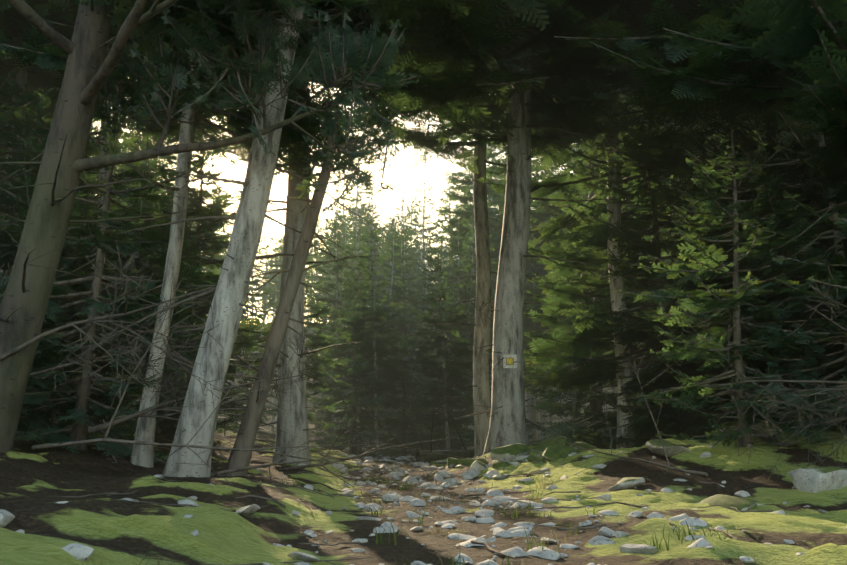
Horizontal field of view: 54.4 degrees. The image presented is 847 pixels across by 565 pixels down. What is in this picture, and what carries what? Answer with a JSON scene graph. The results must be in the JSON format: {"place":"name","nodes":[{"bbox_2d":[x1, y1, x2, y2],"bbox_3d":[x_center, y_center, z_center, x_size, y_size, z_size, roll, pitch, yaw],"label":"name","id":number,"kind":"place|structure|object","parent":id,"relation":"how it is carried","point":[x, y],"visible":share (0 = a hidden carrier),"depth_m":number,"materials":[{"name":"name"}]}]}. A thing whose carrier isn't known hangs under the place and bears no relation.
{"place":"outdoors","nodes":[
{"label":"outdoors","id":0,"kind":"place"},
{"bbox_2d":[93,82,575,322],"label":"sky","id":1,"kind":"structure","parent":0,"point":[279,188],"materials":[{"name":"white"}]},
{"bbox_2d":[0,324,846,564],"bbox_3d":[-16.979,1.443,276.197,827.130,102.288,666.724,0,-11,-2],"label":"forest ground","id":2,"kind":"structure","parent":0,"point":[36,485],"depth_m":5.04,"materials":[{"name":"green plant"}]},
{"bbox_2d":[1,77,124,415],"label":"young fir","id":3,"kind":"object","parent":2,"relation":"on","point":[32,120],"depth_m":14.04,"materials":[{"name":"green plant"}]},
{"bbox_2d":[0,42,126,384],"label":"young fir","id":4,"kind":"object","parent":2,"relation":"on","point":[23,98],"visible":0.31,"depth_m":10.32,"materials":[{"name":"green plant"}]},
{"bbox_2d":[0,0,139,278],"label":"fir","id":5,"kind":"object","parent":2,"relation":"on","point":[23,77],"visible":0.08,"depth_m":12.69,"materials":[{"name":"green plant"}]},
{"bbox_2d":[0,85,158,425],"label":"young fir","id":6,"kind":"object","parent":2,"relation":"on","point":[94,151],"visible":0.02,"depth_m":12.43,"materials":[{"name":"green plant"}]},
{"bbox_2d":[0,131,184,448],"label":"young fir","id":7,"kind":"object","parent":2,"relation":"on","point":[89,272],"visible":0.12,"depth_m":9.90,"materials":[{"name":"green plant"}]},
{"bbox_2d":[59,154,143,406],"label":"young fir","id":8,"kind":"object","parent":2,"relation":"on","point":[119,202],"depth_m":15.47,"materials":[{"name":"green plant"}]},
{"bbox_2d":[0,0,227,430],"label":"thin fir","id":9,"kind":"object","parent":2,"relation":"on","point":[18,24],"visible":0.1,"depth_m":11.83,"materials":[{"name":"green plant"}]},
{"bbox_2d":[35,77,192,324],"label":"fir","id":10,"kind":"object","parent":2,"relation":"on","point":[137,146],"visible":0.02,"depth_m":20.29,"materials":[{"name":"green plant"}]},
{"bbox_2d":[0,33,240,463],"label":"young fir","id":11,"kind":"object","parent":2,"relation":"on","point":[78,420],"visible":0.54,"depth_m":8.81,"materials":[{"name":"green plant"}]},
{"bbox_2d":[76,205,249,444],"bbox_3d":[-4.056,0.593,12.369,2.562,4.000,2.878,6,-12,-28],"label":"young fir","id":12,"kind":"object","parent":2,"relation":"on","point":[164,424],"visible":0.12,"depth_m":12.31,"materials":[{"name":"green plant"}]},
{"bbox_2d":[103,185,257,421],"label":"young fir","id":13,"kind":"object","parent":2,"relation":"on","point":[193,228],"depth_m":16.44,"materials":[{"name":"green plant"}]},
{"bbox_2d":[117,131,264,423],"bbox_3d":[-5.442,-0.994,18.711,3.363,9.314,3.464,8,-13,-37],"label":"fir","id":14,"kind":"object","parent":2,"relation":"on","point":[221,227],"depth_m":18.79,"materials":[{"name":"green plant"}]},
{"bbox_2d":[104,140,306,434],"bbox_3d":[-3.749,0.210,13.496,3.494,5.273,3.466,-2,-10,20],"label":"young fir","id":15,"kind":"object","parent":2,"relation":"on","point":[249,341],"visible":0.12,"depth_m":13.36,"materials":[{"name":"green plant"}]},
{"bbox_2d":[0,0,422,452],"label":"tree","id":16,"kind":"object","parent":2,"relation":"on","point":[64,163],"visible":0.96,"depth_m":6.40,"materials":[{"name":"green plant"}]},
{"bbox_2d":[0,0,436,467],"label":"leaning fir","id":17,"kind":"object","parent":2,"relation":"on","point":[142,455],"visible":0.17,"depth_m":8.52,"materials":[{"name":"green plant"}]},
{"bbox_2d":[215,175,264,327],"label":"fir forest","id":18,"kind":"object","parent":2,"relation":"on","point":[240,179],"visible":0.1,"depth_m":91.62,"materials":[{"name":"green plant"}]},
{"bbox_2d":[219,299,277,431],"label":"young fir","id":19,"kind":"object","parent":2,"relation":"on","point":[254,355],"visible":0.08,"depth_m":30.57,"materials":[{"name":"green plant"}]},
{"bbox_2d":[239,260,266,378],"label":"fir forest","id":20,"kind":"object","parent":2,"relation":"on","point":[253,285],"visible":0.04,"depth_m":83.68,"materials":[{"name":"green plant"}]},
{"bbox_2d":[245,267,266,365],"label":"tree","id":21,"kind":"object","parent":2,"relation":"on","point":[253,304],"visible":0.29,"depth_m":72.19,"materials":[{"name":"green plant"}]},
{"bbox_2d":[248,274,277,414],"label":"tree","id":22,"kind":"object","parent":2,"relation":"on","point":[267,318],"visible":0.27,"depth_m":66.64,"materials":[{"name":"green plant"}]},
{"bbox_2d":[248,223,279,338],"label":"hill fir","id":23,"kind":"object","parent":2,"relation":"on","point":[268,263],"visible":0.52,"depth_m":140.52,"materials":[{"name":"green plant"}]},
{"bbox_2d":[256,220,276,321],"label":"hill fir","id":24,"kind":"object","parent":2,"relation":"on","point":[264,233],"visible":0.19,"depth_m":203.88,"materials":[{"name":"green plant"}]},
{"bbox_2d":[253,234,283,429],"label":"fir tree","id":25,"kind":"object","parent":2,"relation":"on","point":[269,301],"visible":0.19,"depth_m":51.34,"materials":[{"name":"green plant"}]},
{"bbox_2d":[256,246,281,345],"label":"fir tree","id":26,"kind":"object","parent":2,"relation":"on","point":[273,286],"visible":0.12,"depth_m":80.17,"materials":[{"name":"green plant"}]},
{"bbox_2d":[180,114,366,476],"bbox_3d":[-1.280,0.198,7.548,1.548,4.080,1.678,0,-11,-2],"label":"broken snag","id":27,"kind":"object","parent":2,"relation":"on","point":[250,423],"visible":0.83,"depth_m":7.43,"materials":[{"name":"brown wood"}]},
{"bbox_2d":[263,241,314,377],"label":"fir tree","id":28,"kind":"object","parent":2,"relation":"on","point":[311,290],"visible":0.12,"depth_m":68.24,"materials":[{"name":"green plant"}]},
{"bbox_2d":[44,0,548,464],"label":"fir","id":29,"kind":"object","parent":2,"relation":"on","point":[292,420],"visible":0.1,"depth_m":10.21,"materials":[{"name":"green plant"}]},
{"bbox_2d":[258,254,344,421],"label":"fir","id":30,"kind":"object","parent":2,"relation":"on","point":[320,314],"visible":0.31,"depth_m":21.79,"materials":[{"name":"green plant"}]},
{"bbox_2d":[306,206,328,330],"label":"hill fir","id":31,"kind":"object","parent":2,"relation":"on","point":[318,244],"visible":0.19,"depth_m":178.52,"materials":[{"name":"green plant"}]},
{"bbox_2d":[305,229,329,408],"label":"tree","id":32,"kind":"object","parent":2,"relation":"on","point":[312,274],"visible":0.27,"depth_m":65.49,"materials":[{"name":"green plant"}]},
{"bbox_2d":[71,0,564,476],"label":"tree","id":33,"kind":"object","parent":2,"relation":"on","point":[230,290],"visible":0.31,"depth_m":7.00,"materials":[{"name":"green plant"}]},
{"bbox_2d":[305,199,347,330],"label":"hill fir","id":34,"kind":"object","parent":2,"relation":"on","point":[329,247],"visible":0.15,"depth_m":101.09,"materials":[{"name":"green plant"}]},
{"bbox_2d":[310,410,346,449],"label":"young fir","id":35,"kind":"object","parent":2,"relation":"on","point":[319,426],"visible":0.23,"depth_m":28.57,"materials":[{"name":"green plant"}]},
{"bbox_2d":[307,379,351,439],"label":"young fir","id":36,"kind":"object","parent":2,"relation":"on","point":[320,415],"visible":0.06,"depth_m":52.92,"materials":[{"name":"green plant"}]},
{"bbox_2d":[304,210,365,449],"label":"fir","id":37,"kind":"object","parent":2,"relation":"on","point":[336,268],"visible":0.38,"depth_m":40.35,"materials":[{"name":"green plant"}]},
{"bbox_2d":[318,221,354,428],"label":"tree","id":38,"kind":"object","parent":2,"relation":"on","point":[353,242],"visible":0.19,"depth_m":45.76,"materials":[{"name":"green plant"}]},
{"bbox_2d":[305,172,369,295],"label":"hill fir","id":39,"kind":"object","parent":2,"relation":"on","point":[335,192],"visible":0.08,"depth_m":126.37,"materials":[{"name":"green plant"}]},
{"bbox_2d":[319,202,360,298],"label":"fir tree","id":40,"kind":"object","parent":2,"relation":"on","point":[347,235],"visible":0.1,"depth_m":87.65,"materials":[{"name":"green plant"}]},
{"bbox_2d":[308,219,375,442],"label":"tree","id":41,"kind":"object","parent":2,"relation":"on","point":[339,274],"visible":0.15,"depth_m":50.70,"materials":[{"name":"green plant"}]},
{"bbox_2d":[330,192,366,309],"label":"tree","id":42,"kind":"object","parent":2,"relation":"on","point":[352,229],"visible":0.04,"depth_m":71.85,"materials":[{"name":"green plant"}]},
{"bbox_2d":[316,132,389,287],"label":"hill fir","id":43,"kind":"object","parent":2,"relation":"on","point":[362,193],"visible":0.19,"depth_m":101.49,"materials":[{"name":"green plant"}]},
{"bbox_2d":[308,349,399,457],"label":"young fir","id":44,"kind":"object","parent":2,"relation":"on","point":[355,436],"visible":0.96,"depth_m":22.47,"materials":[{"name":"green plant"}]},
{"bbox_2d":[329,215,380,448],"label":"fir","id":45,"kind":"object","parent":2,"relation":"on","point":[354,225],"visible":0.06,"depth_m":54.19,"materials":[{"name":"green plant"}]},
{"bbox_2d":[326,185,387,320],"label":"hill fir","id":46,"kind":"object","parent":2,"relation":"on","point":[360,210],"visible":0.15,"depth_m":88.16,"materials":[{"name":"green plant"}]},
{"bbox_2d":[308,288,409,453],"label":"young fir","id":47,"kind":"object","parent":2,"relation":"on","point":[325,402],"visible":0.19,"depth_m":29.26,"materials":[{"name":"green plant"}]},
{"bbox_2d":[311,216,409,456],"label":"fir","id":48,"kind":"object","parent":2,"relation":"on","point":[338,355],"visible":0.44,"depth_m":27.57,"materials":[{"name":"green plant"}]},
{"bbox_2d":[339,187,392,288],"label":"fir","id":49,"kind":"object","parent":2,"relation":"on","point":[381,228],"visible":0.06,"depth_m":78.71,"materials":[{"name":"green plant"}]},
{"bbox_2d":[326,218,406,455],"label":"fir","id":50,"kind":"object","parent":2,"relation":"on","point":[369,255],"depth_m":39.02,"materials":[{"name":"green plant"}]},
{"bbox_2d":[338,198,397,407],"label":"fir","id":51,"kind":"object","parent":2,"relation":"on","point":[368,226],"visible":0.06,"depth_m":70.39,"materials":[{"name":"green plant"}]},
{"bbox_2d":[330,217,419,457],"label":"fir","id":52,"kind":"object","parent":2,"relation":"on","point":[355,322],"visible":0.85,"depth_m":24.91,"materials":[{"name":"green plant"}]},
{"bbox_2d":[351,218,429,448],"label":"fir","id":53,"kind":"object","parent":2,"relation":"on","point":[401,323],"visible":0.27,"depth_m":34.16,"materials":[{"name":"green plant"}]},
{"bbox_2d":[369,224,415,320],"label":"fir","id":54,"kind":"object","parent":2,"relation":"on","point":[385,254],"visible":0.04,"depth_m":50.27,"materials":[{"name":"green plant"}]},
{"bbox_2d":[374,199,412,406],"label":"fir","id":55,"kind":"object","parent":2,"relation":"on","point":[386,207],"visible":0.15,"depth_m":82.91,"materials":[{"name":"green plant"}]},
{"bbox_2d":[365,221,435,448],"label":"fir","id":56,"kind":"object","parent":2,"relation":"on","point":[411,292],"visible":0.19,"depth_m":37.33,"materials":[{"name":"green plant"}]},
{"bbox_2d":[378,218,424,311],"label":"fir","id":57,"kind":"object","parent":2,"relation":"on","point":[409,255],"visible":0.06,"depth_m":55.67,"materials":[{"name":"green plant"}]},
{"bbox_2d":[362,315,440,456],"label":"young fir","id":58,"kind":"object","parent":2,"relation":"on","point":[408,333],"visible":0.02,"depth_m":35.54,"materials":[{"name":"green plant"}]},
{"bbox_2d":[31,280,772,564],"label":"fallen sticks","id":59,"kind":"object","parent":2,"relation":"on","point":[106,439],"visible":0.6,"depth_m":6.73,"materials":[{"name":"brown wood"}]},
{"bbox_2d":[377,216,431,450],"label":"fir","id":60,"kind":"object","parent":2,"relation":"on","point":[419,283],"visible":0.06,"depth_m":43.45,"materials":[{"name":"green plant"}]},
{"bbox_2d":[380,178,432,281],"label":"fir","id":61,"kind":"object","parent":2,"relation":"on","point":[402,215],"visible":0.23,"depth_m":83.26,"materials":[{"name":"green plant"}]},
{"bbox_2d":[380,203,441,317],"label":"fir","id":62,"kind":"object","parent":2,"relation":"on","point":[417,244],"visible":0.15,"depth_m":67.91,"materials":[{"name":"green plant"}]},
{"bbox_2d":[397,185,426,272],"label":"hill fir","id":63,"kind":"object","parent":2,"relation":"on","point":[411,210],"visible":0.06,"depth_m":194.59,"materials":[{"name":"green plant"}]},
{"bbox_2d":[0,416,846,564],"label":"rocks","id":64,"kind":"object","parent":2,"relation":"on","point":[814,479],"visible":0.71,"depth_m":6.52,"materials":[{"name":"stone"}]},
{"bbox_2d":[0,244,846,477],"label":"dead branch tangle","id":65,"kind":"object","parent":2,"relation":"on","point":[79,361],"visible":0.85,"depth_m":7.37,"materials":[{"name":"brown wood"}]},
{"bbox_2d":[402,153,447,280],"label":"hill fir","id":66,"kind":"object","parent":2,"relation":"on","point":[420,206],"visible":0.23,"depth_m":99.05,"materials":[{"name":"green plant"}]},
{"bbox_2d":[408,219,446,356],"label":"fir","id":67,"kind":"object","parent":2,"relation":"on","point":[426,272],"visible":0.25,"depth_m":45.93,"materials":[{"name":"green plant"}]},
{"bbox_2d":[409,220,447,334],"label":"fir","id":68,"kind":"object","parent":2,"relation":"on","point":[429,248],"visible":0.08,"depth_m":48.33,"materials":[{"name":"green plant"}]},
{"bbox_2d":[394,220,473,449],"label":"fir","id":69,"kind":"object","parent":2,"relation":"on","point":[439,340],"visible":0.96,"depth_m":22.41,"materials":[{"name":"green plant"}]},
{"bbox_2d":[418,194,459,448],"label":"conifer tree","id":70,"kind":"object","parent":2,"relation":"on","point":[445,207],"visible":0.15,"depth_m":49.84,"materials":[{"name":"green plant"}]},
{"bbox_2d":[308,0,578,456],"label":"tree","id":71,"kind":"object","parent":2,"relation":"on","point":[417,137],"visible":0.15,"depth_m":14.38,"materials":[{"name":"green plant"}]},
{"bbox_2d":[426,168,462,302],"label":"hill fir","id":72,"kind":"object","parent":2,"relation":"on","point":[449,205],"visible":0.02,"depth_m":115.14,"materials":[{"name":"green plant"}]},
{"bbox_2d":[398,290,491,451],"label":"young fir","id":73,"kind":"object","parent":2,"relation":"on","point":[471,409],"visible":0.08,"depth_m":27.70,"materials":[{"name":"green plant"}]},
{"bbox_2d":[415,412,474,461],"bbox_3d":[1.625,3.311,17.779,3.872,1.222,0.707,5,-12,-26],"label":"mossy fallen log","id":74,"kind":"object","parent":2,"relation":"on","point":[466,453],"visible":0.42,"depth_m":17.18,"materials":[{"name":"brown wood"}]},
{"bbox_2d":[423,184,468,396],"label":"conifer tree","id":75,"kind":"object","parent":2,"relation":"on","point":[446,256],"visible":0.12,"depth_m":47.27,"materials":[{"name":"green plant"}]},
{"bbox_2d":[139,454,765,564],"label":"grass tufts","id":76,"kind":"object","parent":2,"relation":"on","point":[531,516],"visible":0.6,"depth_m":5.02,"materials":[{"name":"green plant"}]},
{"bbox_2d":[419,218,493,446],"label":"fir","id":77,"kind":"object","parent":2,"relation":"on","point":[458,273],"visible":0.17,"depth_m":29.09,"materials":[{"name":"green plant"}]},
{"bbox_2d":[425,217,498,449],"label":"fir","id":78,"kind":"object","parent":2,"relation":"on","point":[465,243],"visible":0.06,"depth_m":31.35,"materials":[{"name":"green plant"}]},
{"bbox_2d":[438,138,503,447],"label":"conifer tree","id":79,"kind":"object","parent":2,"relation":"on","point":[466,218],"visible":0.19,"depth_m":42.94,"materials":[{"name":"green plant"}]},
{"bbox_2d":[428,136,529,364],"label":"fir","id":80,"kind":"object","parent":2,"relation":"on","point":[453,196],"visible":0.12,"depth_m":44.03,"materials":[{"name":"green plant"}]},
{"bbox_2d":[442,144,527,428],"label":"conifer tree","id":81,"kind":"object","parent":2,"relation":"on","point":[496,201],"visible":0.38,"depth_m":35.62,"materials":[{"name":"green plant"}]},
{"bbox_2d":[443,347,553,445],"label":"young fir","id":82,"kind":"object","parent":2,"relation":"on","point":[468,437],"visible":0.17,"depth_m":18.23,"materials":[{"name":"green plant"}]},
{"bbox_2d":[452,117,563,440],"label":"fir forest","id":83,"kind":"object","parent":2,"relation":"on","point":[496,254],"visible":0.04,"depth_m":40.53,"materials":[{"name":"green plant"}]},
{"bbox_2d":[379,0,670,454],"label":"fir tree","id":84,"kind":"object","parent":2,"relation":"on","point":[508,423],"visible":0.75,"depth_m":11.26,"materials":[{"name":"green plant"}]},
{"bbox_2d":[503,355,516,367],"bbox_3d":[1.181,1.077,11.251,0.185,0.185,0.011,-1,-14,3],"label":"trail marker","id":85,"kind":"object","parent":84,"relation":"attached to","point":[508,361],"visible":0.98,"depth_m":11.25,"materials":[{"name":"paint"}]},
{"bbox_2d":[491,157,572,441],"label":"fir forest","id":86,"kind":"object","parent":2,"relation":"on","point":[533,401],"visible":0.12,"depth_m":32.45,"materials":[{"name":"green plant"}]},
{"bbox_2d":[493,207,571,438],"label":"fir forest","id":87,"kind":"object","parent":2,"relation":"on","point":[540,411],"depth_m":35.10,"materials":[{"name":"green plant"}]},
{"bbox_2d":[493,147,608,430],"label":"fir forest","id":88,"kind":"object","parent":2,"relation":"on","point":[543,207],"visible":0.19,"depth_m":28.82,"materials":[{"name":"green plant"}]},
{"bbox_2d":[490,194,653,447],"bbox_3d":[3.078,1.019,15.634,3.697,5.624,3.727,-13,-14,42],"label":"young fir","id":89,"kind":"object","parent":2,"relation":"on","point":[552,408],"visible":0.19,"depth_m":15.36,"materials":[{"name":"green plant"}]},
{"bbox_2d":[434,0,719,448],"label":"tree","id":90,"kind":"object","parent":2,"relation":"on","point":[547,184],"visible":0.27,"depth_m":12.26,"materials":[{"name":"green plant"}]},
{"bbox_2d":[531,135,632,448],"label":"tree","id":91,"kind":"object","parent":2,"relation":"on","point":[575,166],"visible":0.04,"depth_m":16.61,"materials":[{"name":"green plant"}]},
{"bbox_2d":[486,104,722,449],"bbox_3d":[3.284,0.088,13.330,4.317,6.515,4.282,10,-16,-38],"label":"young fir","id":92,"kind":"object","parent":2,"relation":"on","point":[571,291],"visible":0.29,"depth_m":13.11,"materials":[{"name":"green plant"}]},
{"bbox_2d":[532,94,709,344],"bbox_3d":[7.378,-5.564,28.940,7.393,23.006,7.025,9,-16,-33],"label":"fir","id":93,"kind":"object","parent":2,"relation":"on","point":[584,197],"depth_m":28.14,"materials":[{"name":"green plant"}]},
{"bbox_2d":[560,89,721,307],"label":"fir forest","id":94,"kind":"object","parent":2,"relation":"on","point":[626,206],"depth_m":22.80,"materials":[{"name":"green plant"}]},
{"bbox_2d":[523,98,768,447],"bbox_3d":[3.622,-0.164,12.464,4.235,6.391,4.201,-1,-11,-4],"label":"young fir","id":95,"kind":"object","parent":2,"relation":"on","point":[665,412],"visible":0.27,"depth_m":12.24,"materials":[{"name":"green plant"}]},
{"bbox_2d":[598,178,703,425],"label":"young fir","id":96,"kind":"object","parent":2,"relation":"on","point":[664,252],"visible":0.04,"depth_m":15.76,"materials":[{"name":"green plant"}]},
{"bbox_2d":[616,296,695,440],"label":"young fir","id":97,"kind":"object","parent":2,"relation":"on","point":[691,428],"depth_m":14.37,"materials":[{"name":"green plant"}]},
{"bbox_2d":[614,199,725,434],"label":"young fir","id":98,"kind":"object","parent":2,"relation":"on","point":[652,307],"depth_m":13.77,"materials":[{"name":"green plant"}]},
{"bbox_2d":[532,0,846,418],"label":"fir","id":99,"kind":"object","parent":2,"relation":"on","point":[720,9],"visible":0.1,"depth_m":10.81,"materials":[{"name":"green plant"}]},
{"bbox_2d":[600,152,790,440],"bbox_3d":[4.138,0.233,11.663,3.099,4.871,3.516,4,-11,-18],"label":"young fir","id":100,"kind":"object","parent":2,"relation":"on","point":[678,202],"visible":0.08,"depth_m":11.90,"materials":[{"name":"green plant"}]},
{"bbox_2d":[554,0,846,344],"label":"fir","id":101,"kind":"object","parent":2,"relation":"on","point":[812,41],"visible":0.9,"depth_m":8.53,"materials":[{"name":"green plant"}]},
{"bbox_2d":[613,62,846,431],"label":"young fir","id":102,"kind":"object","parent":2,"relation":"on","point":[719,323],"visible":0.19,"depth_m":9.77,"materials":[{"name":"green plant"}]},
{"bbox_2d":[617,126,846,446],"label":"young fir","id":103,"kind":"object","parent":2,"relation":"on","point":[692,392],"visible":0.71,"depth_m":8.79,"materials":[{"name":"green plant"}]},
{"bbox_2d":[644,52,846,424],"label":"young fir","id":104,"kind":"object","parent":2,"relation":"on","point":[758,144],"depth_m":10.82,"materials":[{"name":"green plant"}]},
{"bbox_2d":[647,113,846,414],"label":"young fir","id":105,"kind":"object","parent":2,"relation":"on","point":[722,362],"visible":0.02,"depth_m":11.18,"materials":[{"name":"green plant"}]},
{"bbox_2d":[682,25,846,445],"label":"young fir","id":106,"kind":"object","parent":2,"relation":"on","point":[825,348],"visible":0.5,"depth_m":8.80,"materials":[{"name":"green plant"}]},
{"bbox_2d":[761,28,846,422],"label":"young fir","id":107,"kind":"object","parent":2,"relation":"on","point":[839,198],"visible":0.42,"depth_m":8.65,"materials":[{"name":"green plant"}]},
{"bbox_2d":[780,146,846,426],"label":"young fir","id":108,"kind":"object","parent":2,"relation":"on","point":[833,179],"visible":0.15,"depth_m":8.84,"materials":[{"name":"green plant"}]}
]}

